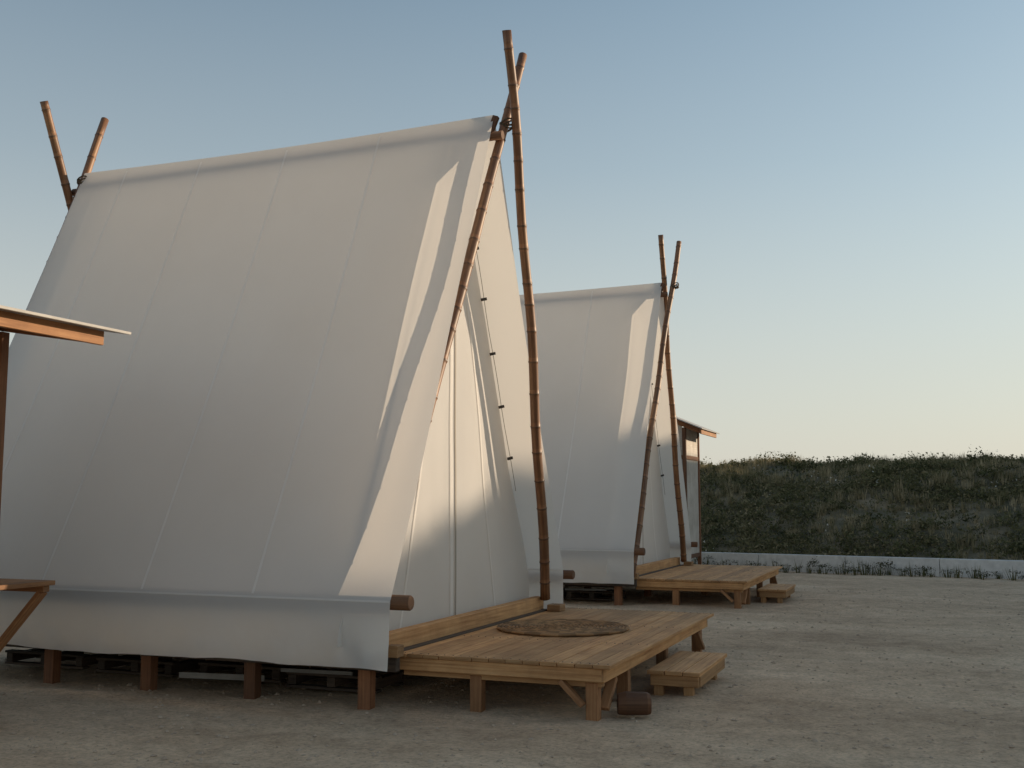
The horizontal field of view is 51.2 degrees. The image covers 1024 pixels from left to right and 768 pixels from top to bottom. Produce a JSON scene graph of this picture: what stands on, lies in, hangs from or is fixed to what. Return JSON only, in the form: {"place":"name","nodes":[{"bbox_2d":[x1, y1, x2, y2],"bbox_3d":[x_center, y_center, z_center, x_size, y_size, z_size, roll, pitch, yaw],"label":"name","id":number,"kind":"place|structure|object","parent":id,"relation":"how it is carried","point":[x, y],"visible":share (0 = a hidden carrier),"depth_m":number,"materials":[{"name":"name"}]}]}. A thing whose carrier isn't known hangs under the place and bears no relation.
{"place":"outdoors","nodes":[
{"label":"outdoors","id":0,"kind":"place"},
{"bbox_2d":[0,305,130,512],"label":"timber shed","id":1,"kind":"structure","parent":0,"point":[17,320],"depth_m":8.08,"materials":[{"name":"brown wood"}]},
{"bbox_2d":[0,578,54,651],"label":"wooden shelf","id":2,"kind":"object","parent":1,"relation":"attached to","point":[40,588],"visible":1,"depth_m":8.07,"materials":[{"name":"brown wood"}]},
{"bbox_2d":[0,571,1023,767],"bbox_3d":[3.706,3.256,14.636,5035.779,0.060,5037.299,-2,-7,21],"label":"ground","id":3,"kind":"structure","parent":0,"point":[909,730],"depth_m":8.58,"materials":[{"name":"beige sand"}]},
{"bbox_2d":[4,648,403,693],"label":"stored pallets","id":4,"kind":"object","parent":3,"relation":"on","point":[296,676],"visible":0.56,"depth_m":9.83,"materials":[{"name":"brown wood"}]},
{"bbox_2d":[0,30,574,709],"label":"frame tent","id":5,"kind":"object","parent":3,"relation":"on","point":[292,418],"visible":1,"depth_m":10.28,"materials":[{"name":"fabric"}]},
{"bbox_2d":[400,607,713,720],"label":"wooden deck","id":6,"kind":"structure","parent":3,"relation":"on","point":[593,665],"depth_m":8.71,"materials":[{"name":"brown wood"}]},
{"bbox_2d":[497,619,629,636],"bbox_3d":[0.491,2.338,10.283,1.273,0.034,1.283,-2,-7,21],"label":"woven rug","id":7,"kind":"object","parent":6,"relation":"on","point":[561,627],"visible":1,"depth_m":10.16,"materials":[{"name":"brown wicker"}]},
{"bbox_2d":[563,585,625,600],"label":"stored pallets","id":8,"kind":"object","parent":3,"relation":"on","point":[594,594],"visible":0.18,"depth_m":17.52,"materials":[{"name":"brown wood"}]},
{"bbox_2d":[519,235,697,605],"bbox_3d":[0.277,0.626,19.764,5.734,6.378,4.376,-2,-7,21],"label":"frame tent","id":9,"kind":"object","parent":3,"relation":"on","point":[610,435],"visible":0.5,"depth_m":18.46,"materials":[{"name":"fabric"}]},
{"bbox_2d":[617,691,651,715],"bbox_3d":[0.949,2.475,8.350,0.263,0.179,0.404,0,-6,4],"label":"sawn log","id":10,"kind":"object","parent":3,"relation":"on","point":[633,703],"visible":1,"depth_m":8.17,"materials":[{"name":"brown wood"}]},
{"bbox_2d":[647,651,726,695],"bbox_3d":[1.597,2.616,9.628,0.455,0.235,1.260,-2,-7,21],"label":"wooden step","id":11,"kind":"object","parent":3,"relation":"on","point":[689,671],"visible":0.94,"depth_m":9.22,"materials":[{"name":"brown wood"}]},
{"bbox_2d":[676,416,719,563],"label":"timber shed","id":12,"kind":"structure","parent":3,"relation":"on","point":[688,432],"depth_m":24.31,"materials":[{"name":"wood"}]},
{"bbox_2d":[636,564,782,608],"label":"wooden deck","id":13,"kind":"structure","parent":3,"relation":"on","point":[736,580],"depth_m":16.94,"materials":[{"name":"brown wood"}]},
{"bbox_2d":[758,584,795,602],"bbox_3d":[4.446,3.515,17.916,0.455,0.235,1.260,-2,-7,21],"label":"wooden step","id":14,"kind":"object","parent":3,"relation":"on","point":[779,592],"visible":0.89,"depth_m":17.43,"materials":[{"name":"brown wood"}]},
{"bbox_2d":[691,552,1023,578],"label":"retaining wall","id":15,"kind":"structure","parent":3,"relation":"on","point":[945,564],"depth_m":24.00,"materials":[{"name":"concrete"}]},
{"bbox_2d":[691,553,1023,580],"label":"seedling row","id":16,"kind":"object","parent":3,"relation":"on","point":[924,569],"visible":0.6,"depth_m":23.66,"materials":[{"name":"green plant"}]},
{"bbox_2d":[0,0,1023,465],"label":"sky","id":17,"kind":"structure","parent":0,"point":[840,183],"materials":[{"name":"blue"}]},
{"bbox_2d":[700,461,1023,559],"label":"hill","id":18,"kind":"structure","parent":0,"point":[988,511],"depth_m":27.84,"materials":[{"name":"green plant"}]},
{"bbox_2d":[700,446,1023,559],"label":"hillside scrub","id":19,"kind":"object","parent":18,"relation":"on","point":[907,466],"visible":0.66,"depth_m":29.04,"materials":[{"name":"green plant"}]}
]}

